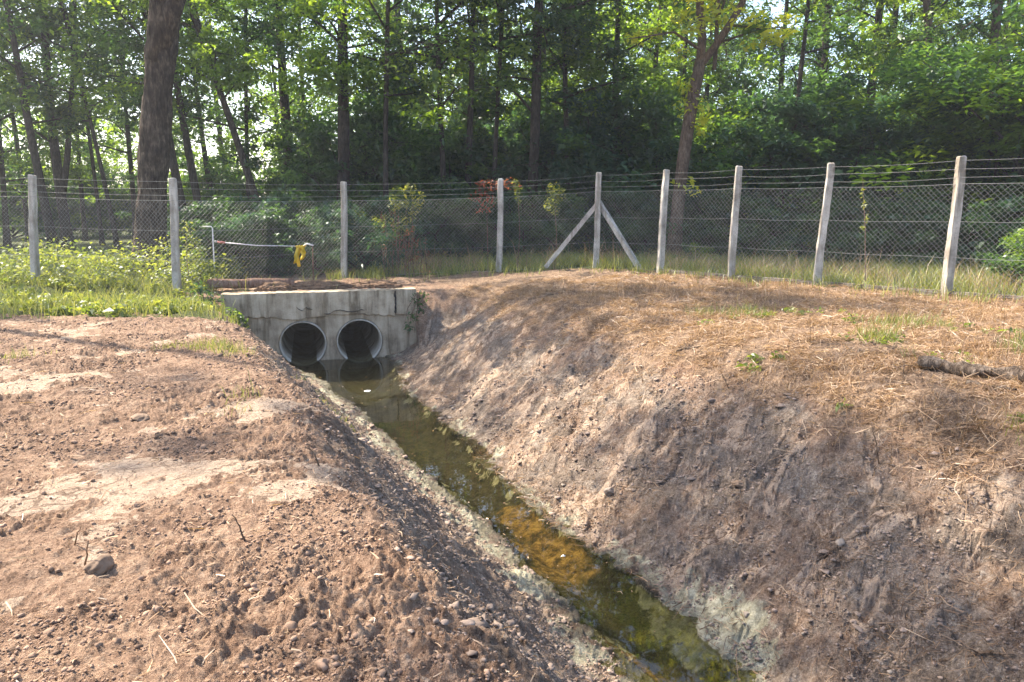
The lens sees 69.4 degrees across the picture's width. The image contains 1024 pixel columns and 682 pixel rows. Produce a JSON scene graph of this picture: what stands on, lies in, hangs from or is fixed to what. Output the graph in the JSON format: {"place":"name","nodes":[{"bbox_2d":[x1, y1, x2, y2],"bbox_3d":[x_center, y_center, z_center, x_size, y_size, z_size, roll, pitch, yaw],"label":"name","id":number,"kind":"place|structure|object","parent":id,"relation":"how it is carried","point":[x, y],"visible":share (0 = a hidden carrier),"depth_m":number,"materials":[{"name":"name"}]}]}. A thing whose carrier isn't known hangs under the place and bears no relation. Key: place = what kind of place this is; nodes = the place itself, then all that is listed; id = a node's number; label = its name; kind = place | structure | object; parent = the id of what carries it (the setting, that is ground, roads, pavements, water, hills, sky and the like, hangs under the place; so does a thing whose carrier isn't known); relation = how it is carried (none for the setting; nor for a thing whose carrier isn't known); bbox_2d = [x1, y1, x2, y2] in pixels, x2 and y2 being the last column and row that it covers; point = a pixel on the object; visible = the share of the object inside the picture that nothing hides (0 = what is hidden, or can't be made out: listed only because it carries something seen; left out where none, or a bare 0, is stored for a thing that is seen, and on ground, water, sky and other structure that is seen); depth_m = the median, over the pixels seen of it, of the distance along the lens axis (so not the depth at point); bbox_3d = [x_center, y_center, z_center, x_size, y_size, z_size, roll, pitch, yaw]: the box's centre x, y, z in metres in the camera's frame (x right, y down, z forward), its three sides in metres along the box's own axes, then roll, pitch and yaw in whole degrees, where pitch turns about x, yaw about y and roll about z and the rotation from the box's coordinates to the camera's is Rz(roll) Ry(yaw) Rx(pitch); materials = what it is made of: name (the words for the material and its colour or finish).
{"place":"outdoors","nodes":[
{"label":"outdoors","id":0,"kind":"place"},
{"bbox_2d":[0,227,1023,681],"bbox_3d":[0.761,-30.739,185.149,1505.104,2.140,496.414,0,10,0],"label":"ground","id":1,"kind":"structure","parent":0,"point":[446,459],"depth_m":5.74,"materials":[{"name":"soil"}]},
{"bbox_2d":[0,5,90,245],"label":"tree","id":2,"kind":"object","parent":1,"relation":"on","point":[5,221],"visible":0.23,"depth_m":31.84,"materials":[{"name":"green plant"}]},
{"bbox_2d":[0,147,109,240],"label":"bush","id":3,"kind":"object","parent":1,"relation":"on","point":[16,212],"visible":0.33,"depth_m":38.24,"materials":[{"name":"green plant"}]},
{"bbox_2d":[0,0,110,241],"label":"tree","id":4,"kind":"object","parent":1,"relation":"on","point":[25,208],"visible":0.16,"depth_m":35.06,"materials":[{"name":"green plant"}]},
{"bbox_2d":[0,0,118,251],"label":"tree","id":5,"kind":"object","parent":1,"relation":"on","point":[27,117],"visible":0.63,"depth_m":27.50,"materials":[{"name":"green plant"}]},
{"bbox_2d":[0,169,128,236],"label":"bush","id":6,"kind":"object","parent":1,"relation":"on","point":[52,200],"visible":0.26,"depth_m":39.35,"materials":[{"name":"green plant"}]},
{"bbox_2d":[0,0,142,248],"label":"tree","id":7,"kind":"object","parent":1,"relation":"on","point":[60,174],"visible":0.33,"depth_m":29.43,"materials":[{"name":"green plant"}]},
{"bbox_2d":[0,0,144,249],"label":"tree","id":8,"kind":"object","parent":1,"relation":"on","point":[90,126],"visible":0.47,"depth_m":27.98,"materials":[{"name":"green plant"}]},
{"bbox_2d":[1,0,176,240],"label":"tree","id":9,"kind":"object","parent":1,"relation":"on","point":[77,170],"visible":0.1,"depth_m":36.19,"materials":[{"name":"green plant"}]},
{"bbox_2d":[0,0,188,244],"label":"tree","id":10,"kind":"object","parent":1,"relation":"on","point":[102,239],"visible":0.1,"depth_m":31.91,"materials":[{"name":"green plant"}]},
{"bbox_2d":[44,144,167,239],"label":"bush","id":11,"kind":"object","parent":1,"relation":"on","point":[88,186],"visible":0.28,"depth_m":40.45,"materials":[{"name":"green plant"}]},
{"bbox_2d":[66,161,179,235],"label":"bush","id":12,"kind":"object","parent":1,"relation":"on","point":[124,194],"visible":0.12,"depth_m":39.98,"materials":[{"name":"green plant"}]},
{"bbox_2d":[40,3,214,241],"bbox_3d":[-17.914,-11.044,34.606,7.803,13.258,7.505,-5,11,-25],"label":"tree","id":13,"kind":"object","parent":1,"relation":"on","point":[131,176],"visible":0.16,"depth_m":34.91,"materials":[{"name":"green plant"}]},
{"bbox_2d":[25,0,275,250],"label":"tree","id":14,"kind":"object","parent":1,"relation":"on","point":[131,101],"visible":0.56,"depth_m":25.75,"materials":[{"name":"green plant"}]},
{"bbox_2d":[38,0,262,216],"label":"tree","id":15,"kind":"object","parent":1,"relation":"on","point":[111,42],"visible":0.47,"depth_m":26.61,"materials":[{"name":"green plant"}]},
{"bbox_2d":[130,0,185,275],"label":"tree","id":16,"kind":"object","parent":1,"relation":"on","point":[161,47],"visible":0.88,"depth_m":18.38,"materials":[{"name":"brown plant"}]},
{"bbox_2d":[77,0,272,208],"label":"tree","id":17,"kind":"object","parent":1,"relation":"on","point":[210,55],"visible":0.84,"depth_m":24.45,"materials":[{"name":"green plant"}]},
{"bbox_2d":[142,220,215,283],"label":"weed bush","id":18,"kind":"object","parent":1,"relation":"on","point":[184,252],"visible":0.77,"depth_m":16.27,"materials":[{"name":"green plant"}]},
{"bbox_2d":[120,145,254,216],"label":"bush","id":19,"kind":"object","parent":1,"relation":"on","point":[200,172],"visible":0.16,"depth_m":39.80,"materials":[{"name":"green plant"}]},
{"bbox_2d":[104,0,281,198],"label":"tree","id":20,"kind":"object","parent":1,"relation":"on","point":[204,155],"visible":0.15,"depth_m":35.81,"materials":[{"name":"green plant"}]},
{"bbox_2d":[167,159,265,218],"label":"bush","id":21,"kind":"object","parent":1,"relation":"on","point":[237,182],"visible":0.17,"depth_m":32.21,"materials":[{"name":"green plant"}]},
{"bbox_2d":[167,190,268,254],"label":"shrub","id":22,"kind":"object","parent":1,"relation":"on","point":[214,206],"visible":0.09,"depth_m":20.76,"materials":[{"name":"green plant"}]},
{"bbox_2d":[123,0,331,205],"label":"tree","id":23,"kind":"object","parent":1,"relation":"on","point":[268,97],"visible":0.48,"depth_m":27.43,"materials":[{"name":"green plant"}]},
{"bbox_2d":[184,211,270,276],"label":"shrub","id":24,"kind":"object","parent":1,"relation":"on","point":[237,228],"visible":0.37,"depth_m":18.42,"materials":[{"name":"green plant"}]},
{"bbox_2d":[163,203,301,275],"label":"shrub","id":25,"kind":"object","parent":1,"relation":"on","point":[209,233],"visible":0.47,"depth_m":18.45,"materials":[{"name":"green plant"}]},
{"bbox_2d":[207,277,294,288],"bbox_3d":[-5.848,-1.303,16.605,1.854,0.251,0.229,-3,11,-19],"label":"fallen log","id":26,"kind":"object","parent":1,"relation":"on","point":[250,282],"visible":0.73,"depth_m":16.48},
{"bbox_2d":[187,188,319,241],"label":"shrub","id":27,"kind":"object","parent":1,"relation":"on","point":[198,208],"visible":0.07,"depth_m":20.70,"materials":[{"name":"green plant"}]},
{"bbox_2d":[179,203,328,275],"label":"shrub","id":28,"kind":"object","parent":1,"relation":"on","point":[270,234],"visible":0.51,"depth_m":18.79,"materials":[{"name":"green plant"}]},
{"bbox_2d":[203,1,337,169],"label":"tree","id":29,"kind":"object","parent":1,"relation":"on","point":[273,87],"visible":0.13,"depth_m":44.96,"materials":[{"name":"green plant"}]},
{"bbox_2d":[204,0,381,200],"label":"tree","id":30,"kind":"object","parent":1,"relation":"on","point":[285,103],"visible":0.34,"depth_m":28.81,"materials":[{"name":"green plant"}]},
{"bbox_2d":[251,207,340,275],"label":"shrub","id":31,"kind":"object","parent":1,"relation":"on","point":[285,225],"visible":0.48,"depth_m":19.17,"materials":[{"name":"green plant"}]},
{"bbox_2d":[0,317,606,681],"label":"soil clods","id":32,"kind":"object","parent":1,"relation":"on","point":[322,664],"visible":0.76,"depth_m":3.39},
{"bbox_2d":[235,2,378,158],"bbox_3d":[-10.208,-13.408,36.734,9.611,17.111,8.174,0,10,0],"label":"tree","id":33,"kind":"object","parent":1,"relation":"on","point":[304,99],"visible":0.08,"depth_m":36.39,"materials":[{"name":"green plant"}]},
{"bbox_2d":[0,316,615,681],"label":"soil crumbs","id":34,"kind":"object","parent":1,"relation":"on","point":[47,629],"visible":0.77,"depth_m":3.48,"materials":[{"name":"soil"}]},
{"bbox_2d":[254,112,368,224],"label":"bush","id":35,"kind":"object","parent":1,"relation":"on","point":[293,158],"visible":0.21,"depth_m":26.91,"materials":[{"name":"green plant"}]},
{"bbox_2d":[220,287,416,370],"bbox_3d":[-5.187,-0.729,19.023,4.553,1.830,7.353,-3,11,-15],"label":"culvert","id":36,"kind":"object","parent":1,"relation":"on","point":[304,324],"visible":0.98,"depth_m":15.96,"materials":[{"name":"concrete"}]},
{"bbox_2d":[270,211,381,277],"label":"shrub","id":37,"kind":"object","parent":1,"relation":"on","point":[310,272],"visible":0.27,"depth_m":19.73,"materials":[{"name":"green plant"}]},
{"bbox_2d":[243,100,441,243],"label":"bush","id":38,"kind":"object","parent":1,"relation":"on","point":[364,177],"visible":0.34,"depth_m":25.28,"materials":[{"name":"green plant"}]},
{"bbox_2d":[233,0,468,228],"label":"tree","id":39,"kind":"object","parent":1,"relation":"on","point":[319,60],"visible":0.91,"depth_m":23.62,"materials":[{"name":"green plant"}]},
{"bbox_2d":[309,202,436,274],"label":"bush","id":40,"kind":"object","parent":1,"relation":"on","point":[380,238],"visible":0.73,"depth_m":19.26,"materials":[{"name":"green plant"}]},
{"bbox_2d":[264,0,500,211],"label":"tree","id":41,"kind":"object","parent":1,"relation":"on","point":[441,38],"visible":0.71,"depth_m":23.37,"materials":[{"name":"green plant"}]},
{"bbox_2d":[329,184,435,259],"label":"shrub","id":42,"kind":"object","parent":1,"relation":"on","point":[373,211],"visible":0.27,"depth_m":22.06,"materials":[{"name":"green plant"}]},
{"bbox_2d":[305,92,480,223],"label":"bush","id":43,"kind":"object","parent":1,"relation":"on","point":[395,120],"visible":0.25,"depth_m":25.21,"materials":[{"name":"green plant"}]},
{"bbox_2d":[289,0,524,251],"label":"tree","id":44,"kind":"object","parent":1,"relation":"on","point":[436,80],"visible":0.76,"depth_m":23.42,"materials":[{"name":"green plant"}]},
{"bbox_2d":[272,0,546,134],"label":"tree","id":45,"kind":"object","parent":1,"relation":"on","point":[404,8],"visible":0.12,"depth_m":36.46,"materials":[{"name":"green plant"}]},
{"bbox_2d":[356,184,473,259],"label":"shrub","id":46,"kind":"object","parent":1,"relation":"on","point":[403,209],"visible":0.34,"depth_m":23.00,"materials":[{"name":"green plant"}]},
{"bbox_2d":[337,91,516,247],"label":"bush","id":47,"kind":"object","parent":1,"relation":"on","point":[511,149],"visible":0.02,"depth_m":27.37,"materials":[{"name":"green plant"}]},
{"bbox_2d":[397,183,496,258],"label":"shrub","id":48,"kind":"object","parent":1,"relation":"on","point":[458,241],"visible":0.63,"depth_m":22.37,"materials":[{"name":"green plant"}]},
{"bbox_2d":[391,83,544,239],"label":"bush","id":49,"kind":"object","parent":1,"relation":"on","point":[456,148],"visible":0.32,"depth_m":25.09,"materials":[{"name":"green plant"}]},
{"bbox_2d":[414,175,525,257],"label":"shrub","id":50,"kind":"object","parent":1,"relation":"on","point":[469,230],"visible":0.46,"depth_m":23.22,"materials":[{"name":"green plant"}]},
{"bbox_2d":[1,70,939,229],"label":"wood","id":51,"kind":"object","parent":1,"relation":"on","point":[123,138],"visible":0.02,"depth_m":55.93,"materials":[{"name":"green plant"}]},
{"bbox_2d":[355,0,592,209],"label":"tree","id":52,"kind":"object","parent":1,"relation":"on","point":[470,79],"visible":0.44,"depth_m":24.38,"materials":[{"name":"green plant"}]},
{"bbox_2d":[379,0,620,250],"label":"tree","id":53,"kind":"object","parent":1,"relation":"on","point":[500,63],"visible":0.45,"depth_m":24.38,"materials":[{"name":"green plant"}]},
{"bbox_2d":[0,232,1023,681],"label":"dry grass","id":54,"kind":"structure","parent":1,"relation":"on","point":[726,334],"depth_m":8.65,"materials":[{"name":"plant"}]},
{"bbox_2d":[0,156,1023,300],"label":"chain link fence","id":55,"kind":"object","parent":1,"relation":"on","point":[598,207],"visible":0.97,"depth_m":15.99,"materials":[{"name":"metal"}]},
{"bbox_2d":[387,183,425,273],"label":"creeper","id":56,"kind":"object","parent":55,"relation":"attached to","point":[402,202],"visible":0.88,"depth_m":18.99,"materials":[{"name":"green plant"}]},
{"bbox_2d":[0,240,1023,445],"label":"grass","id":57,"kind":"structure","parent":1,"relation":"on","point":[506,259],"depth_m":15.42,"materials":[{"name":"plant"}]},
{"bbox_2d":[0,235,1023,421],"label":"undergrowth","id":58,"kind":"object","parent":1,"relation":"on","point":[95,268],"visible":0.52,"depth_m":16.37,"materials":[{"name":"green plant"}]},
{"bbox_2d":[451,183,581,255],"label":"shrub","id":59,"kind":"object","parent":1,"relation":"on","point":[509,230],"visible":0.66,"depth_m":22.88,"materials":[{"name":"green plant"}]},
{"bbox_2d":[447,83,659,254],"bbox_3d":[0.824,-5.783,26.795,8.009,6.210,7.555,-1,10,-5],"label":"bush","id":60,"kind":"object","parent":1,"relation":"on","point":[520,169],"visible":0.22,"depth_m":24.77,"materials":[{"name":"green plant"}]},
{"bbox_2d":[507,187,606,256],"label":"shrub","id":61,"kind":"object","parent":1,"relation":"on","point":[571,214],"visible":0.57,"depth_m":22.85,"materials":[{"name":"green plant"}]},
{"bbox_2d":[455,0,687,248],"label":"tree","id":62,"kind":"object","parent":1,"relation":"on","point":[649,69],"visible":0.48,"depth_m":23.70,"materials":[{"name":"green plant"}]},
{"bbox_2d":[411,0,733,253],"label":"tree","id":63,"kind":"object","parent":1,"relation":"on","point":[537,65],"visible":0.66,"depth_m":23.70,"materials":[{"name":"green plant"}]},
{"bbox_2d":[465,85,704,248],"bbox_3d":[2.625,-5.631,25.425,8.317,6.448,7.845,7,12,35],"label":"bush","id":64,"kind":"object","parent":1,"relation":"on","point":[577,144],"visible":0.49,"depth_m":24.27,"materials":[{"name":"green plant"}]},
{"bbox_2d":[209,315,1023,681],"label":"bank crumbs","id":65,"kind":"object","parent":1,"relation":"on","point":[803,629],"visible":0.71,"depth_m":5.84,"materials":[{"name":"soil"}]},
{"bbox_2d":[219,318,1023,681],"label":"bank rubble","id":66,"kind":"object","parent":1,"relation":"on","point":[477,622],"visible":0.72,"depth_m":5.63,"materials":[{"name":"soil"}]},
{"bbox_2d":[541,0,710,179],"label":"tree","id":67,"kind":"object","parent":1,"relation":"on","point":[630,30],"visible":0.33,"depth_m":25.41,"materials":[{"name":"green plant"}]},
{"bbox_2d":[575,180,686,259],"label":"shrub","id":68,"kind":"object","parent":1,"relation":"on","point":[636,213],"visible":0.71,"depth_m":22.39,"materials":[{"name":"green plant"}]},
{"bbox_2d":[521,64,741,250],"bbox_3d":[3.464,-6.166,27.357,8.933,6.926,8.426,1,10,7],"label":"bush","id":69,"kind":"object","parent":1,"relation":"on","point":[652,142],"visible":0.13,"depth_m":24.90,"materials":[{"name":"green plant"}]},
{"bbox_2d":[559,71,761,250],"bbox_3d":[4.953,-6.208,27.279,7.742,7.749,8.587,-1,10,-5],"label":"bush","id":70,"kind":"object","parent":1,"relation":"on","point":[657,132],"visible":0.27,"depth_m":25.36,"materials":[{"name":"green plant"}]},
{"bbox_2d":[573,0,750,112],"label":"tree","id":71,"kind":"object","parent":1,"relation":"on","point":[668,67],"visible":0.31,"depth_m":30.47,"materials":[{"name":"green plant"}]},
{"bbox_2d":[600,0,766,131],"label":"tree","id":72,"kind":"object","parent":1,"relation":"on","point":[684,67],"visible":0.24,"depth_m":33.12,"materials":[{"name":"green plant"}]},
{"bbox_2d":[594,0,795,115],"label":"tree","id":73,"kind":"object","parent":1,"relation":"on","point":[739,66],"visible":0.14,"depth_m":35.74,"materials":[{"name":"green plant"}]},
{"bbox_2d":[653,182,771,258],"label":"shrub","id":74,"kind":"object","parent":1,"relation":"on","point":[703,234],"visible":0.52,"depth_m":21.96,"materials":[{"name":"green plant"}]},
{"bbox_2d":[625,0,836,255],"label":"forked tree","id":75,"kind":"object","parent":1,"relation":"on","point":[693,90],"visible":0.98,"depth_m":21.33,"materials":[{"name":"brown plant"}]},
{"bbox_2d":[693,76,793,163],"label":"bush","id":76,"kind":"object","parent":1,"relation":"on","point":[747,83],"visible":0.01,"depth_m":32.58,"materials":[{"name":"green plant"}]},
{"bbox_2d":[693,185,809,260],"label":"shrub","id":77,"kind":"object","parent":1,"relation":"on","point":[767,217],"visible":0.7,"depth_m":21.06,"materials":[{"name":"green plant"}]},
{"bbox_2d":[647,87,864,248],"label":"bush","id":78,"kind":"object","parent":1,"relation":"on","point":[717,126],"visible":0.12,"depth_m":26.30,"materials":[{"name":"green plant"}]},
{"bbox_2d":[646,71,909,247],"bbox_3d":[9.372,-5.744,25.453,8.317,6.448,7.845,-9,14,-42],"label":"bush","id":79,"kind":"object","parent":1,"relation":"on","point":[826,96],"visible":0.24,"depth_m":23.81,"materials":[{"name":"green plant"}]},
{"bbox_2d":[694,0,868,124],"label":"tree","id":80,"kind":"object","parent":1,"relation":"on","point":[782,62],"visible":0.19,"depth_m":36.07,"materials":[{"name":"green plant"}]},
{"bbox_2d":[669,92,930,245],"bbox_3d":[8.946,-5.374,24.672,7.701,5.971,7.264,0,10,2],"label":"bush","id":81,"kind":"object","parent":1,"relation":"on","point":[773,142],"visible":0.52,"depth_m":23.56,"materials":[{"name":"green plant"}]},
{"bbox_2d":[761,223,839,261],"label":"shrub","id":82,"kind":"object","parent":1,"relation":"on","point":[789,242],"visible":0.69,"depth_m":20.46,"materials":[{"name":"green plant"}]},
{"bbox_2d":[689,67,928,252],"bbox_3d":[11.109,-6.012,26.095,8.280,7.472,7.466,-10,14,-43],"label":"bush","id":83,"kind":"object","parent":1,"relation":"on","point":[842,131],"visible":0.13,"depth_m":24.16,"materials":[{"name":"green plant"}]},
{"bbox_2d":[735,0,897,110],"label":"tree","id":84,"kind":"object","parent":1,"relation":"on","point":[823,58],"visible":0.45,"depth_m":29.34,"materials":[{"name":"green plant"}]},
{"bbox_2d":[747,0,887,233],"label":"tree","id":85,"kind":"object","parent":1,"relation":"on","point":[851,37],"visible":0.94,"depth_m":23.67,"materials":[{"name":"green plant"}]},
{"bbox_2d":[759,193,921,263],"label":"shrub","id":86,"kind":"object","parent":1,"relation":"on","point":[804,221],"visible":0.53,"depth_m":19.82,"materials":[{"name":"green plant"}]},
{"bbox_2d":[795,0,923,113],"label":"tree","id":87,"kind":"object","parent":1,"relation":"on","point":[879,8],"visible":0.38,"depth_m":28.89,"materials":[{"name":"green plant"}]},
{"bbox_2d":[790,0,989,105],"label":"tree","id":88,"kind":"object","parent":1,"relation":"on","point":[895,14],"visible":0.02,"depth_m":34.94,"materials":[{"name":"green plant"}]},
{"bbox_2d":[759,0,1023,230],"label":"tree","id":89,"kind":"object","parent":1,"relation":"on","point":[943,139],"visible":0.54,"depth_m":21.31,"materials":[{"name":"green plant"}]},
{"bbox_2d":[771,76,1011,238],"bbox_3d":[12.392,-5.667,25.494,7.554,6.210,8.009,-3,11,-16],"label":"bush","id":90,"kind":"object","parent":1,"relation":"on","point":[871,121],"visible":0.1,"depth_m":23.69,"materials":[{"name":"green plant"}]},
{"bbox_2d":[831,190,972,267],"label":"shrub","id":91,"kind":"object","parent":1,"relation":"on","point":[898,226],"visible":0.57,"depth_m":18.76,"materials":[{"name":"green plant"}]},
{"bbox_2d":[827,0,1023,91],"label":"tree","id":92,"kind":"object","parent":1,"relation":"on","point":[927,36],"visible":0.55,"depth_m":26.66,"materials":[{"name":"green plant"}]},
{"bbox_2d":[834,92,1019,234],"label":"bush","id":93,"kind":"object","parent":1,"relation":"on","point":[894,137],"visible":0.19,"depth_m":23.33,"materials":[{"name":"green plant"}]},
{"bbox_2d":[837,0,1017,123],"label":"tree","id":94,"kind":"object","parent":1,"relation":"on","point":[920,3],"visible":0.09,"depth_m":34.65,"materials":[{"name":"green plant"}]},
{"bbox_2d":[847,42,1023,242],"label":"bush","id":95,"kind":"object","parent":1,"relation":"on","point":[1009,148],"visible":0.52,"depth_m":20.93,"materials":[{"name":"green plant"}]},
{"bbox_2d":[869,190,1003,271],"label":"shrub","id":96,"kind":"object","parent":1,"relation":"on","point":[937,228],"visible":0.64,"depth_m":18.36,"materials":[{"name":"green plant"}]},
{"bbox_2d":[855,79,1023,240],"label":"bush","id":97,"kind":"object","parent":1,"relation":"on","point":[980,171],"visible":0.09,"depth_m":22.42,"materials":[{"name":"green plant"}]},
{"bbox_2d":[878,0,1023,234],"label":"tree","id":98,"kind":"object","parent":1,"relation":"on","point":[938,84],"visible":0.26,"depth_m":21.61,"materials":[{"name":"green plant"}]},
{"bbox_2d":[914,193,1023,269],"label":"shrub","id":99,"kind":"object","parent":1,"relation":"on","point":[993,234],"visible":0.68,"depth_m":17.43,"materials":[{"name":"green plant"}]},
{"bbox_2d":[916,0,1023,241],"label":"tree","id":100,"kind":"object","parent":1,"relation":"on","point":[995,30],"visible":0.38,"depth_m":27.40,"materials":[{"name":"green plant"}]},
{"bbox_2d":[917,356,1023,383],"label":"fallen log","id":101,"kind":"object","parent":1,"relation":"on","point":[965,368],"visible":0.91,"depth_m":6.81,"materials":[{"name":"brown wood"}]},
{"bbox_2d":[981,228,1023,285],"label":"bush","id":102,"kind":"object","parent":1,"relation":"on","point":[1011,265],"visible":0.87,"depth_m":14.07,"materials":[{"name":"green plant"}]},
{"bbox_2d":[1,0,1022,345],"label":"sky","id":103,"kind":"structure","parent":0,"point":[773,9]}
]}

